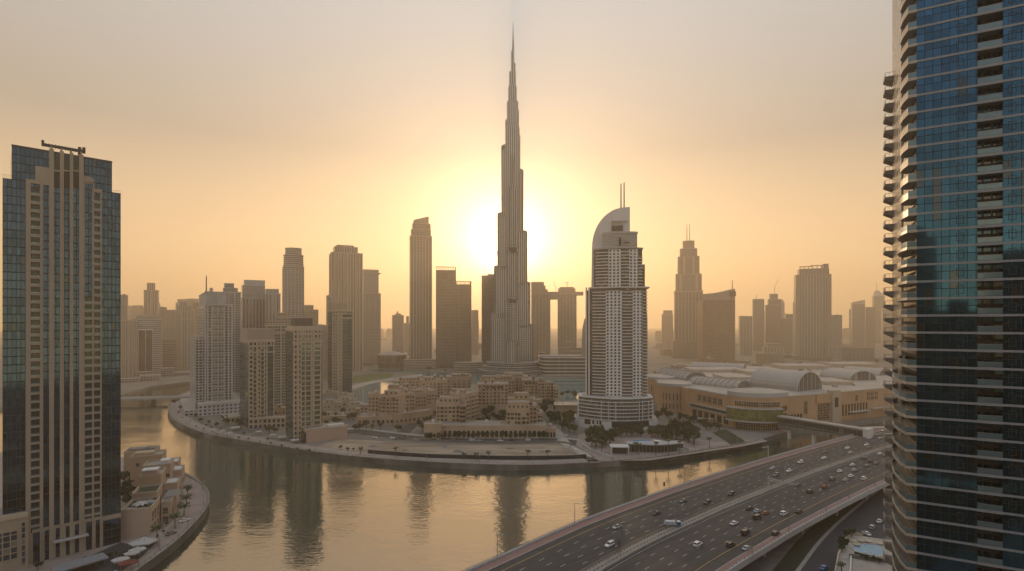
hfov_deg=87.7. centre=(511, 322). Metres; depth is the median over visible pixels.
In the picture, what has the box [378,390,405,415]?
town house
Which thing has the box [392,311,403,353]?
tower
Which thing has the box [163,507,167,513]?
window
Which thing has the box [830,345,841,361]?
office block
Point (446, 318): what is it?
tower
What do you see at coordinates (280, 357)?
tower
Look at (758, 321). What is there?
tower
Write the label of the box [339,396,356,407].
town house
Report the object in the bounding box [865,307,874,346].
tower
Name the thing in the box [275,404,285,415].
town house
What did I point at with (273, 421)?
podium building
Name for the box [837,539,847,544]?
broadleaf tree
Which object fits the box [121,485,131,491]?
broadleaf tree
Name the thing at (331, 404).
town house
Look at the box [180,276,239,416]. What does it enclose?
apartment tower
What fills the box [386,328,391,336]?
distant tower
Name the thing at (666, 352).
building
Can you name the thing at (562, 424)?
broadleaf tree
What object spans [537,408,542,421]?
town house
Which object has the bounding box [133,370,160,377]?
waterside building
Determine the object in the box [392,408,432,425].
town house
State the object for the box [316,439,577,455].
bare ground
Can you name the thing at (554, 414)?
broadleaf tree
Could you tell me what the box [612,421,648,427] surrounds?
base window
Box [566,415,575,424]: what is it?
broadleaf tree
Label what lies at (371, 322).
tower
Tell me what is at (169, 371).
waterside building
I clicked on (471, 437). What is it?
pavement
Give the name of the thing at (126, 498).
broadleaf tree
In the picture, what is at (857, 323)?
tower
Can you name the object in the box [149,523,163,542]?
palm tree
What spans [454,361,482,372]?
podium building
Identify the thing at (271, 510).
canal water
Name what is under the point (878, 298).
tower
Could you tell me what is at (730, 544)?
car
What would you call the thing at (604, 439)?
broadleaf tree
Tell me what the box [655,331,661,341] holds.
distant tower
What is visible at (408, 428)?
street
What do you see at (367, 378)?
lawn
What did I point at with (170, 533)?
car
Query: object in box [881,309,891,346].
tower
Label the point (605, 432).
broadleaf tree
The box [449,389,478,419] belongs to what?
town house
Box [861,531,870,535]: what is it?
car
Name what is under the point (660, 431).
broadleaf tree
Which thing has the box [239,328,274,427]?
apartment tower
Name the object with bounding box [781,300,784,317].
distant tower
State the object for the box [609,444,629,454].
pavilion
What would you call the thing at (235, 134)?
sky
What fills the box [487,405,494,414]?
broadleaf tree
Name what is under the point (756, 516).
car
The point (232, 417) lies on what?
podium building
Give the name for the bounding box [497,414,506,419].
broadleaf tree
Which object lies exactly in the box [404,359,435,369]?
podium building
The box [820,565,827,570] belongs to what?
car
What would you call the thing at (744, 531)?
car
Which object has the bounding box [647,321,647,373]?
tower
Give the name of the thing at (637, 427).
broadleaf tree
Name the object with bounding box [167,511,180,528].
palm tree
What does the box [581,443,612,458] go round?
garden wall
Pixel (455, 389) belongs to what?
town house
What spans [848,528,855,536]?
broadleaf tree
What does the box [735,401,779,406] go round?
upper window
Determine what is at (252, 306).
tower
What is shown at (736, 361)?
building
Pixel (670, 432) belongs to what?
broadleaf tree
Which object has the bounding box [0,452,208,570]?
ground
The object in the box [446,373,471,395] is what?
town house
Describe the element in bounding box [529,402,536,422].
town house
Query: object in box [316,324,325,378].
tower
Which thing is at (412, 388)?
town house
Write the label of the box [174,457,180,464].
villa
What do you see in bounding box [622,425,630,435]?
broadleaf tree
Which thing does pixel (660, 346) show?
building
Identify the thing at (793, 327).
tower
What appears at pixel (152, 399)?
canal bridge
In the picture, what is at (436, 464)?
sea wall
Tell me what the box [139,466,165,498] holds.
villa
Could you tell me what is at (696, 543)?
car
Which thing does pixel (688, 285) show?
tower
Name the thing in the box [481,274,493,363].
tower
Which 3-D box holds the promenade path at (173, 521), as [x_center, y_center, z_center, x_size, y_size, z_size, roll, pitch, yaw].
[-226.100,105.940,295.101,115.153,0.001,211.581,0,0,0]
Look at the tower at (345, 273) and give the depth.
1167.82 m
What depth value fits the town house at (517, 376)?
725.00 m
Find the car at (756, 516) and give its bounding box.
[753,513,761,519]
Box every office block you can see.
[762,343,783,353]
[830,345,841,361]
[842,346,874,360]
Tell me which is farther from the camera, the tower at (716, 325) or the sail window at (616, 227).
the tower at (716, 325)
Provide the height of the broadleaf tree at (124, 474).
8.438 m
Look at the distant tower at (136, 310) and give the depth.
2300.20 m
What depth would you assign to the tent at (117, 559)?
231.38 m
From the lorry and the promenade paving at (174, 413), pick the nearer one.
the lorry
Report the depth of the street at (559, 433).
466.23 m
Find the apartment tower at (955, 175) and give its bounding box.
[883,0,1023,570]
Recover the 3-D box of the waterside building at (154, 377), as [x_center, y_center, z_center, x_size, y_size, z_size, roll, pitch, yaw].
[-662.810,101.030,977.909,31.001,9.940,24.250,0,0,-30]
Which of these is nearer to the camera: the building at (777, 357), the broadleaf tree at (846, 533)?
the broadleaf tree at (846, 533)
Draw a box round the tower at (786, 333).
[780,313,792,351]
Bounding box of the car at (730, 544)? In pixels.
[726,541,734,547]
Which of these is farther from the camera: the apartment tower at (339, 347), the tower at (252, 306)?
the tower at (252, 306)
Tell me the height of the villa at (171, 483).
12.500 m
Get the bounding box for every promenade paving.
[122,475,206,570]
[169,391,841,463]
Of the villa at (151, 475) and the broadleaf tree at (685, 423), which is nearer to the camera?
the villa at (151, 475)
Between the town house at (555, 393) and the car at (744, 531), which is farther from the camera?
the town house at (555, 393)
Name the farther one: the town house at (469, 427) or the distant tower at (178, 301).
the distant tower at (178, 301)
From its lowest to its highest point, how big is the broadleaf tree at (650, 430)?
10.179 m
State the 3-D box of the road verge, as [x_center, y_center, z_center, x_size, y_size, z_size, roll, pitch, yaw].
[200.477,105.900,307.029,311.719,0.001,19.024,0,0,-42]
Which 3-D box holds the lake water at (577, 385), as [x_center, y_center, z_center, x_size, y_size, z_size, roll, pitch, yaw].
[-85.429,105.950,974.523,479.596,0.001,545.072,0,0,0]
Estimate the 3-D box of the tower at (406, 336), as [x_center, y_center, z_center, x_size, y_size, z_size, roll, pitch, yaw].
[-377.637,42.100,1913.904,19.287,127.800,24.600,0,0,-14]
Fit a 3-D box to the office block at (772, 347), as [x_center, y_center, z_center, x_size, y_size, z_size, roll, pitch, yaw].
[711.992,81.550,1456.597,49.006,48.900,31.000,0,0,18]
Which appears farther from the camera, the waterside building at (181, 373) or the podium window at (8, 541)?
the waterside building at (181, 373)
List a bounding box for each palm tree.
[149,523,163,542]
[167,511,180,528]
[178,502,189,515]
[180,493,191,502]
[182,484,192,493]
[837,561,845,570]
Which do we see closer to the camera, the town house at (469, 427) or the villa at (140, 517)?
the villa at (140, 517)
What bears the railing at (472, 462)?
on the sea wall at (436, 464)
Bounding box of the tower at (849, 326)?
[849,309,850,343]
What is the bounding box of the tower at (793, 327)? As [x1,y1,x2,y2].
[793,302,793,353]
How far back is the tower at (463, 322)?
1237.36 m
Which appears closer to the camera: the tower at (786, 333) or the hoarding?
the hoarding
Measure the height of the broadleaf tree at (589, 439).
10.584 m
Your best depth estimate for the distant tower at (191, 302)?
1819.33 m
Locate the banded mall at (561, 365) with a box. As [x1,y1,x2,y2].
[538,355,585,375]
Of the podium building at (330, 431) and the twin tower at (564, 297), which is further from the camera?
the twin tower at (564, 297)
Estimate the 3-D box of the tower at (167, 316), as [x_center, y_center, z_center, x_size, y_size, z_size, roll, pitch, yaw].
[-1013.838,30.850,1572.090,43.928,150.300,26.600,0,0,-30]
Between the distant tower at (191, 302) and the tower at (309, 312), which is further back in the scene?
the distant tower at (191, 302)
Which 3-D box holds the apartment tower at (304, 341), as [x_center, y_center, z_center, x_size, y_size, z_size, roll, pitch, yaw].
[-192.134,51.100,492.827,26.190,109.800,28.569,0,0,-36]
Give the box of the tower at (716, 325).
[697,280,735,362]
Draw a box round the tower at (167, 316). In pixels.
[159,307,174,337]
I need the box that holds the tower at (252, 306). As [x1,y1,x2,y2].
[241,280,264,327]
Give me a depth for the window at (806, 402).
545.91 m
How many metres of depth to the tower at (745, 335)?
1714.43 m
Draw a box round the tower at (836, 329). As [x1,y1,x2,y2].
[832,314,841,345]
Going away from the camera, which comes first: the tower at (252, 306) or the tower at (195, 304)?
the tower at (252, 306)
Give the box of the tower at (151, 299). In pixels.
[144,283,158,314]
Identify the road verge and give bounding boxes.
[772,495,868,570]
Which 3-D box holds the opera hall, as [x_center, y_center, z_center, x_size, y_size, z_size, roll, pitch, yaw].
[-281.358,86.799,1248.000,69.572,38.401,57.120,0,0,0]
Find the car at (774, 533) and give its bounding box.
[771,530,779,535]
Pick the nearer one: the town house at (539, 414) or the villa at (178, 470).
the villa at (178, 470)
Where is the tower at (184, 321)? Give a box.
[175,301,194,369]
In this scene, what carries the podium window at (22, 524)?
in the glass tower at (61, 353)
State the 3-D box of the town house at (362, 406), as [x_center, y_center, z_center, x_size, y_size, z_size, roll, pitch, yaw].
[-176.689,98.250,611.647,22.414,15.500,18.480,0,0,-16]
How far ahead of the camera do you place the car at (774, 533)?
239.52 m
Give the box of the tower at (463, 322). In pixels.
[456,281,470,361]
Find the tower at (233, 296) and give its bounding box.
[222,283,240,391]
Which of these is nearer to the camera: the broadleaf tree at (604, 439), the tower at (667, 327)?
the broadleaf tree at (604, 439)
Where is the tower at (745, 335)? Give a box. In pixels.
[738,316,752,354]
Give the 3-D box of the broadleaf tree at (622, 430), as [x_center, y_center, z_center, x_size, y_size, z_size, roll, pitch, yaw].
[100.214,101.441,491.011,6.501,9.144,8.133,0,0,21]
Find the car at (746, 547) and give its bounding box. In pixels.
[742,545,750,550]
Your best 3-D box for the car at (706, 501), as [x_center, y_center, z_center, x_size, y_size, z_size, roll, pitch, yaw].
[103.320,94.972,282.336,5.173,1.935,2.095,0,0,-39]
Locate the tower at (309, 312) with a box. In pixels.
[304,305,317,325]
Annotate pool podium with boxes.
[834,532,891,570]
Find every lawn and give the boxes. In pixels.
[352,373,392,382]
[712,429,744,444]
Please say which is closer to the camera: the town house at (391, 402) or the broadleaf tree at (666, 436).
the broadleaf tree at (666, 436)
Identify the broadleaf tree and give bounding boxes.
[33,561,43,569]
[93,561,102,567]
[107,550,117,558]
[121,471,129,479]
[121,480,131,486]
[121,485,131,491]
[121,489,129,495]
[121,495,130,503]
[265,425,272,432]
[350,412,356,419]
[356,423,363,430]
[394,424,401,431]
[481,407,490,415]
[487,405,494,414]
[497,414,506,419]
[542,399,550,404]
[550,412,560,423]
[560,421,567,429]
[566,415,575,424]
[569,423,578,433]
[584,428,593,436]
[585,435,596,446]
[593,426,604,433]
[597,433,608,446]
[597,437,606,447]
[600,428,611,444]
[605,432,613,443]
[609,428,618,440]
[618,428,624,434]
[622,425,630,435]
[627,427,635,436]
[634,424,641,434]
[647,427,656,437]
[657,428,664,437]
[660,432,669,440]
[663,430,673,437]
[665,423,678,430]
[675,430,682,439]
[676,425,691,438]
[680,420,692,425]
[680,427,689,439]
[689,431,699,443]
[701,421,710,429]
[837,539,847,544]
[838,543,845,548]
[842,529,850,535]
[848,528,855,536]
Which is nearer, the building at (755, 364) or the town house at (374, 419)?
the town house at (374, 419)
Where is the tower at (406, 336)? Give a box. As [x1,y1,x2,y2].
[404,316,408,351]
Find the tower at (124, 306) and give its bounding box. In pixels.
[121,294,127,319]
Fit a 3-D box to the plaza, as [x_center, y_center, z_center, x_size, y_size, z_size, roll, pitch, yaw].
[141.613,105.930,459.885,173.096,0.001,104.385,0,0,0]
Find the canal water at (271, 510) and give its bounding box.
[0,384,891,570]
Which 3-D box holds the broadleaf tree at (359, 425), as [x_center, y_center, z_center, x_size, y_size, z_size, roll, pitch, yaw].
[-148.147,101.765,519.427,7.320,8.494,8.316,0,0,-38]
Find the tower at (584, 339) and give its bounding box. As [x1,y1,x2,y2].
[582,318,585,374]
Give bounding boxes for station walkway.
[864,426,891,434]
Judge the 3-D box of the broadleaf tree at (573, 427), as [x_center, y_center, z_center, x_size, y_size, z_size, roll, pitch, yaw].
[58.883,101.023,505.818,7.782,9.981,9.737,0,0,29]
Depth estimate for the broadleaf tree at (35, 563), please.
228.47 m
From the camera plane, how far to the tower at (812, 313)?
1496.62 m
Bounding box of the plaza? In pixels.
[576,433,765,460]
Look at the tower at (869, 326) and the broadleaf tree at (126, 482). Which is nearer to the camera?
the broadleaf tree at (126, 482)
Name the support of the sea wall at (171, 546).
on the ground at (47, 564)
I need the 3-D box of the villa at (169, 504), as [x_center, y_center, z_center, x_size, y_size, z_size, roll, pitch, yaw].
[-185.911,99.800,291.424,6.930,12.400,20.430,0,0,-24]
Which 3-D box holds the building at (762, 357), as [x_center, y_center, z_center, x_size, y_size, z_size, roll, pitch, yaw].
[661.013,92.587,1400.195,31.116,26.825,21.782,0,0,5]
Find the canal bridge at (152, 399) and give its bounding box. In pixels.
[121,395,189,403]
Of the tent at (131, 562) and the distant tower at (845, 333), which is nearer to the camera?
the tent at (131, 562)
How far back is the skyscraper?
1107.99 m
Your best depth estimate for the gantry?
298.89 m
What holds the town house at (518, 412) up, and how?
on the ground at (657, 361)
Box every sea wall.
[133,473,209,570]
[168,391,845,470]
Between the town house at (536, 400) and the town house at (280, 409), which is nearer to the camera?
the town house at (536, 400)
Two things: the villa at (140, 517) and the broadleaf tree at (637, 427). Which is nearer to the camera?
the villa at (140, 517)
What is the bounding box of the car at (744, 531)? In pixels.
[740,528,749,535]
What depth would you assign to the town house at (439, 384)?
696.66 m
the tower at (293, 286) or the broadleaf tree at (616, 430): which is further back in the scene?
the tower at (293, 286)
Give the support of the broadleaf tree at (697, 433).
on the ground at (657, 361)
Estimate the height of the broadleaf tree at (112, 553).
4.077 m
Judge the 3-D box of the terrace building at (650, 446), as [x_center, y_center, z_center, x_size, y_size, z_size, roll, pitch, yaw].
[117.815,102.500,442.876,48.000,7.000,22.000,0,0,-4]
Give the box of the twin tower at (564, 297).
[531,281,582,359]
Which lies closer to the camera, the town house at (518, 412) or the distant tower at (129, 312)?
the town house at (518, 412)
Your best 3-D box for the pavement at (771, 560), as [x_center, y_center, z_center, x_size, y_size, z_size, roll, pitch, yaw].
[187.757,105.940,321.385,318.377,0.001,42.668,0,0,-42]
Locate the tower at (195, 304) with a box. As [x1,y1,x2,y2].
[193,302,198,335]
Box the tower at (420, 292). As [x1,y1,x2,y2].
[408,217,433,358]
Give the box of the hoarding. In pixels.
[368,450,585,459]
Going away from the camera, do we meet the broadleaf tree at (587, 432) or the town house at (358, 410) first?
the broadleaf tree at (587, 432)
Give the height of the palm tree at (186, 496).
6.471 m
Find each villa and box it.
[121,496,159,538]
[123,445,159,479]
[130,449,166,486]
[132,483,162,515]
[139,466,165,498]
[143,457,174,478]
[161,489,180,522]
[163,476,180,502]
[173,464,184,491]
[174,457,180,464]
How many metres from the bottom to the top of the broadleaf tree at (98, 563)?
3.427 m
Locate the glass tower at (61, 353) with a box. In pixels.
[0,140,120,570]
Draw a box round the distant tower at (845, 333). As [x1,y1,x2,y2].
[842,328,848,339]
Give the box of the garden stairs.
[677,447,688,451]
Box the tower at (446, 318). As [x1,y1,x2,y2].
[436,266,455,367]
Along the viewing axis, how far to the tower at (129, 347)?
1016.52 m
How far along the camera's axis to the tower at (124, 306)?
1259.08 m
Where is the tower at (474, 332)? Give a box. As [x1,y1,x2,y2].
[471,310,477,354]
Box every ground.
[0,328,891,470]
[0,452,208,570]
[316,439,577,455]
[800,490,891,570]
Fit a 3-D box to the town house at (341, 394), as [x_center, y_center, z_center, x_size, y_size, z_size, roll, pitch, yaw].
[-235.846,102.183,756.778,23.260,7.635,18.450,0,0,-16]
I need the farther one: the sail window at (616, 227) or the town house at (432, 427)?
the sail window at (616, 227)
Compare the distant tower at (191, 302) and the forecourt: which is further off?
the distant tower at (191, 302)
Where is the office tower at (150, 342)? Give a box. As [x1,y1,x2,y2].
[135,315,162,370]
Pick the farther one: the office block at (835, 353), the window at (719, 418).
the office block at (835, 353)
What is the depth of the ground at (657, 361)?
593.84 m
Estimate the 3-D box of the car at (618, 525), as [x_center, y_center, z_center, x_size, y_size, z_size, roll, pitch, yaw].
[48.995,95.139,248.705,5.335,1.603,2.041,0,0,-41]
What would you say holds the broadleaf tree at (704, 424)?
on the ground at (657, 361)
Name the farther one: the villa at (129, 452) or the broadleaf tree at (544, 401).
the broadleaf tree at (544, 401)
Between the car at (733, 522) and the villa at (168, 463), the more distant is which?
the villa at (168, 463)
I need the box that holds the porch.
[50,552,108,570]
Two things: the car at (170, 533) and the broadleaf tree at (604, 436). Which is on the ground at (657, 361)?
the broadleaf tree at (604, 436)
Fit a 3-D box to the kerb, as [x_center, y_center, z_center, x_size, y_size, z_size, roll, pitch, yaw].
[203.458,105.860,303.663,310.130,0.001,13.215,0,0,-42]
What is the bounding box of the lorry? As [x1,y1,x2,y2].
[664,520,680,526]
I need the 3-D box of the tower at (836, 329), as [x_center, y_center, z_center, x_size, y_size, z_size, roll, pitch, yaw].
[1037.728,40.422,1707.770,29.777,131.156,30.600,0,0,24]
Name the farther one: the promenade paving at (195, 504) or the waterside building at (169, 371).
the waterside building at (169, 371)
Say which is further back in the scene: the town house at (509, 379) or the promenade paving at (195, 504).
the town house at (509, 379)
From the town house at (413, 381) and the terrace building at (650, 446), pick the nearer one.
the terrace building at (650, 446)
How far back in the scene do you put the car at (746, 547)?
224.40 m
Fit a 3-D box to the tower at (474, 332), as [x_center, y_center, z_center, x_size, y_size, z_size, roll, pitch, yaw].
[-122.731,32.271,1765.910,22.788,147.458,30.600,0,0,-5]
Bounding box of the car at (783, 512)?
[780,510,787,515]
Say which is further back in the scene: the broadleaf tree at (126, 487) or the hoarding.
the hoarding
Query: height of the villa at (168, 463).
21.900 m
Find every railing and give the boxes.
[130,473,208,570]
[168,390,842,463]
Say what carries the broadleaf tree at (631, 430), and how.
on the ground at (657, 361)
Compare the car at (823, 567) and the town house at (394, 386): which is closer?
the car at (823, 567)
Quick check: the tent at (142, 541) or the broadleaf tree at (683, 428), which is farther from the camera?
the broadleaf tree at (683, 428)
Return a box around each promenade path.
[155,489,188,537]
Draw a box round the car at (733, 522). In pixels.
[730,520,738,525]
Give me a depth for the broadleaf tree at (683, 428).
482.63 m
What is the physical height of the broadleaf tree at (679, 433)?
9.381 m
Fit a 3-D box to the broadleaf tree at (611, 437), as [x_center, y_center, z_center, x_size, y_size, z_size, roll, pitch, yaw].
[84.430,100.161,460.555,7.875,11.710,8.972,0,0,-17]
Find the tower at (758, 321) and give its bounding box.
[752,299,763,350]
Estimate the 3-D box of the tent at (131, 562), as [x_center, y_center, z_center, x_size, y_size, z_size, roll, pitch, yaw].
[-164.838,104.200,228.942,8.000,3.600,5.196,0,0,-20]
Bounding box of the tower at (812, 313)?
[792,264,831,360]
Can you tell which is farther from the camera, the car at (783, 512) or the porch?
the car at (783, 512)
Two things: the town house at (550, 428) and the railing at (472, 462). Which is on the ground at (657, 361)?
the town house at (550, 428)
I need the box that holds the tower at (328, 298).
[326,295,331,381]
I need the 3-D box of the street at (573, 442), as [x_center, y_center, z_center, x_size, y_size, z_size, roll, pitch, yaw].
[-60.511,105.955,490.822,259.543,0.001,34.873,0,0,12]
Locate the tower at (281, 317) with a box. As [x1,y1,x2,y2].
[276,313,290,325]
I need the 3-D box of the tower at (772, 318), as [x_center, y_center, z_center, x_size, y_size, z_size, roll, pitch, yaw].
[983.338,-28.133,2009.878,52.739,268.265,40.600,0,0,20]
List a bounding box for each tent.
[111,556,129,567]
[117,559,138,570]
[123,551,139,558]
[128,537,158,549]
[128,546,146,557]
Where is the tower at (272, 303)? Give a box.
[264,289,280,320]
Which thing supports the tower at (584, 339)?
on the ground at (657, 361)
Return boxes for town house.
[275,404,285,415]
[322,411,346,420]
[323,399,341,410]
[324,390,338,396]
[337,392,353,397]
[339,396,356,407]
[346,408,360,417]
[348,401,367,412]
[357,412,392,425]
[368,390,379,414]
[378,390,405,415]
[388,383,410,390]
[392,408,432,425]
[393,376,419,387]
[402,388,414,409]
[410,385,432,390]
[410,389,425,408]
[419,375,446,398]
[422,388,436,410]
[424,419,441,438]
[428,419,545,436]
[436,396,459,421]
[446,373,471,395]
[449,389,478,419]
[450,388,470,391]
[459,403,465,422]
[478,379,507,414]
[480,374,513,395]
[503,372,527,391]
[506,400,529,424]
[508,392,533,404]
[522,375,537,397]
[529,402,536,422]
[533,397,539,408]
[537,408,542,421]
[538,377,553,402]
[546,423,555,437]
[553,385,558,403]
[554,402,577,417]
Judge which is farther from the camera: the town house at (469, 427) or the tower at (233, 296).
the tower at (233, 296)
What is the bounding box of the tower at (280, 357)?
[263,321,288,405]
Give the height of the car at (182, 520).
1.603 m
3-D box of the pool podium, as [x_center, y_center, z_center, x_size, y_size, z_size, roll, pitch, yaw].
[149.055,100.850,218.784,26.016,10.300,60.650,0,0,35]
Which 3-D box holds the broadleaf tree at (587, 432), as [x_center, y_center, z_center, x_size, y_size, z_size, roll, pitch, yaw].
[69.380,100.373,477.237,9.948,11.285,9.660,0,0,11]
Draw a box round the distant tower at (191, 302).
[187,299,198,309]
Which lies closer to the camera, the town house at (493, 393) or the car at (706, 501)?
the car at (706, 501)
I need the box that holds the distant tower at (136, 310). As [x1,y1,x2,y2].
[131,305,143,319]
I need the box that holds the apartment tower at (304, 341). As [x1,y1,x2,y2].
[285,318,322,440]
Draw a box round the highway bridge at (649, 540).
[461,429,891,570]
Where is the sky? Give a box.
[0,0,891,330]
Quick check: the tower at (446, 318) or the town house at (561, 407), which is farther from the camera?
the tower at (446, 318)
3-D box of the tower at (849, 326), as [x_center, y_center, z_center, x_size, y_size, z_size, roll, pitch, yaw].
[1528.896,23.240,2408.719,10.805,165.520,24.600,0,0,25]
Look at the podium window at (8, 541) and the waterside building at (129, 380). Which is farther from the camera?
the waterside building at (129, 380)
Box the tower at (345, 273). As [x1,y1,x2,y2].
[329,245,362,370]
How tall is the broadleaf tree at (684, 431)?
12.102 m
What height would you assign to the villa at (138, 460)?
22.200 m
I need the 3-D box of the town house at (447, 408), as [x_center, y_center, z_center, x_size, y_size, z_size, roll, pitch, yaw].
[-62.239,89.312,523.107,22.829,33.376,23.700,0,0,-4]
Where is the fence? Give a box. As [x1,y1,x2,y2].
[347,431,572,445]
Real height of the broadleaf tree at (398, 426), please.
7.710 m
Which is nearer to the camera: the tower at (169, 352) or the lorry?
the lorry
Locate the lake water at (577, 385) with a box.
[352,368,585,401]
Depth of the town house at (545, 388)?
692.17 m
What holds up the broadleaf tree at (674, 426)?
on the ground at (657, 361)
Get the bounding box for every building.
[121,377,140,382]
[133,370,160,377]
[140,374,160,380]
[160,367,174,376]
[174,371,189,375]
[222,412,239,422]
[248,415,285,428]
[301,421,347,442]
[363,362,372,365]
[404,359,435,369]
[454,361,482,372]
[625,440,683,451]
[656,343,666,348]
[660,348,671,355]
[671,363,690,368]
[705,357,715,362]
[734,359,749,363]
[750,362,761,365]
[756,352,771,362]
[769,352,783,361]
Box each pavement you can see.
[347,428,590,442]
[739,525,812,570]
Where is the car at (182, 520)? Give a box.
[179,518,189,522]
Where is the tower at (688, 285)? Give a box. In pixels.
[672,224,702,358]
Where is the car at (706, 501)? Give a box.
[703,499,710,503]
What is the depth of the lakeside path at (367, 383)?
953.52 m
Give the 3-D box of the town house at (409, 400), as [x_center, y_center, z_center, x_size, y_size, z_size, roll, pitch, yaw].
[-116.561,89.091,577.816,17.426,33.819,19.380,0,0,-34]
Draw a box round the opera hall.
[377,351,406,368]
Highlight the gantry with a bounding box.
[768,478,797,489]
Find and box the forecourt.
[67,539,159,570]
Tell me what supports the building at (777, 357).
on the ground at (657, 361)
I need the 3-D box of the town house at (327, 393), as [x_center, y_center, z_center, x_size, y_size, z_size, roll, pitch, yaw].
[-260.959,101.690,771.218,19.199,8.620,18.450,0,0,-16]
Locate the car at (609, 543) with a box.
[605,540,614,547]
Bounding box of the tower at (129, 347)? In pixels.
[121,319,137,377]
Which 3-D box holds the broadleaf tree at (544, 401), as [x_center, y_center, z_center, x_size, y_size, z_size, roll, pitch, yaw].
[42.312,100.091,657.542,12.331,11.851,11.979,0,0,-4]
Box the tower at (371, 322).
[363,269,380,364]
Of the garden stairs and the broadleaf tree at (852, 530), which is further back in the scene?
the garden stairs
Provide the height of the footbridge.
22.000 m
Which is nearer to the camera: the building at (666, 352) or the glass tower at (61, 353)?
the glass tower at (61, 353)
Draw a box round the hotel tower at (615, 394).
[574,182,657,429]
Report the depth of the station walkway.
455.26 m
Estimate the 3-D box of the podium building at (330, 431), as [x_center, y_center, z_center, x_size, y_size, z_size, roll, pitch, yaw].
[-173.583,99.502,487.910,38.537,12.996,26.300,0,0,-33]
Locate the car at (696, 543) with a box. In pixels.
[693,540,702,546]
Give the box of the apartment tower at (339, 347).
[328,303,352,392]
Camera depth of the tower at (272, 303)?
855.77 m
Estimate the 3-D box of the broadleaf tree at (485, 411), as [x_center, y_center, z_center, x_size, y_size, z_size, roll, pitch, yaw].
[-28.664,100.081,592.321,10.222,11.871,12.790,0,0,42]
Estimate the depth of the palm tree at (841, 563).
206.82 m
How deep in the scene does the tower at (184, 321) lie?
1185.40 m
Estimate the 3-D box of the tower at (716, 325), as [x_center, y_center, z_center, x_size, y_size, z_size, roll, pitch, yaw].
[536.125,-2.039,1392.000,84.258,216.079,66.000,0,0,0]
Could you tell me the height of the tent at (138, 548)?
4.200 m
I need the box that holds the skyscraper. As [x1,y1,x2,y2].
[477,34,542,375]
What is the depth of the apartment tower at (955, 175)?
111.89 m
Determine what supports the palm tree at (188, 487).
on the promenade paving at (195, 504)
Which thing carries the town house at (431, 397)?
on the ground at (657, 361)
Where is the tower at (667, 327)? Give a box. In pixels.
[661,310,672,348]
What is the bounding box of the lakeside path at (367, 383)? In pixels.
[352,374,421,388]
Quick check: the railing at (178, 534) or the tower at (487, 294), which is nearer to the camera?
the railing at (178, 534)
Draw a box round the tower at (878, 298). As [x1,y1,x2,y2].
[872,283,884,342]
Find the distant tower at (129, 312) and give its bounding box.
[128,306,131,319]
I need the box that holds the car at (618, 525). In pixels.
[612,524,621,529]
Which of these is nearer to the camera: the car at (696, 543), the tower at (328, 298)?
the car at (696, 543)
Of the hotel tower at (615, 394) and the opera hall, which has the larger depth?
the opera hall
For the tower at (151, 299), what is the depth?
1459.91 m
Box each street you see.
[347,429,576,444]
[392,414,434,439]
[556,429,601,462]
[683,423,778,441]
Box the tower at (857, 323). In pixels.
[851,300,864,346]
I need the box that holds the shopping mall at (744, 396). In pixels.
[647,361,891,430]
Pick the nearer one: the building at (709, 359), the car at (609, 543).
the car at (609, 543)
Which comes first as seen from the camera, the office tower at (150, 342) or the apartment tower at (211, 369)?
the apartment tower at (211, 369)
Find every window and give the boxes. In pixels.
[0,531,16,562]
[21,522,24,564]
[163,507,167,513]
[428,432,432,438]
[585,419,590,424]
[612,225,622,230]
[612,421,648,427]
[717,415,721,422]
[718,398,721,405]
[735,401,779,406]
[804,401,807,413]
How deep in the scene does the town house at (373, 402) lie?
560.97 m
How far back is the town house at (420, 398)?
600.44 m
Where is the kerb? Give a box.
[795,488,882,570]
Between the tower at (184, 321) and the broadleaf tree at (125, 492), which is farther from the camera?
the tower at (184, 321)
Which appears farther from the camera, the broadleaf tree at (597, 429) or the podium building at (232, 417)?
the podium building at (232, 417)
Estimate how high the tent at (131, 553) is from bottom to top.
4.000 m
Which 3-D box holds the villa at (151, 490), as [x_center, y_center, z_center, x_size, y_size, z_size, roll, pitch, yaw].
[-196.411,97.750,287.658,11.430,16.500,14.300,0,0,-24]
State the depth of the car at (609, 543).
228.02 m
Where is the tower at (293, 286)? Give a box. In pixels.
[282,247,304,317]
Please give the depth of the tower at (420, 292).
1255.80 m
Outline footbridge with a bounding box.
[777,415,872,443]
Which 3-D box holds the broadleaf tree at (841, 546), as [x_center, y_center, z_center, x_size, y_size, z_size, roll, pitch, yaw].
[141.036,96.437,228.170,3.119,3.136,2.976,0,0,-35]
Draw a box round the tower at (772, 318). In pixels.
[765,279,780,346]
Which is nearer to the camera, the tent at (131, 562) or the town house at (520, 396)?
the tent at (131, 562)
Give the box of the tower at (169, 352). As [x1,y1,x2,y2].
[163,338,175,371]
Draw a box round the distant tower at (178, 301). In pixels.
[176,299,186,309]
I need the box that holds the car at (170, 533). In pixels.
[165,531,177,535]
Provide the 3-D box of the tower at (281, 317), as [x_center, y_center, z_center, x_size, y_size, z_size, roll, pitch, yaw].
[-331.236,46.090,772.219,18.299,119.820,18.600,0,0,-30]

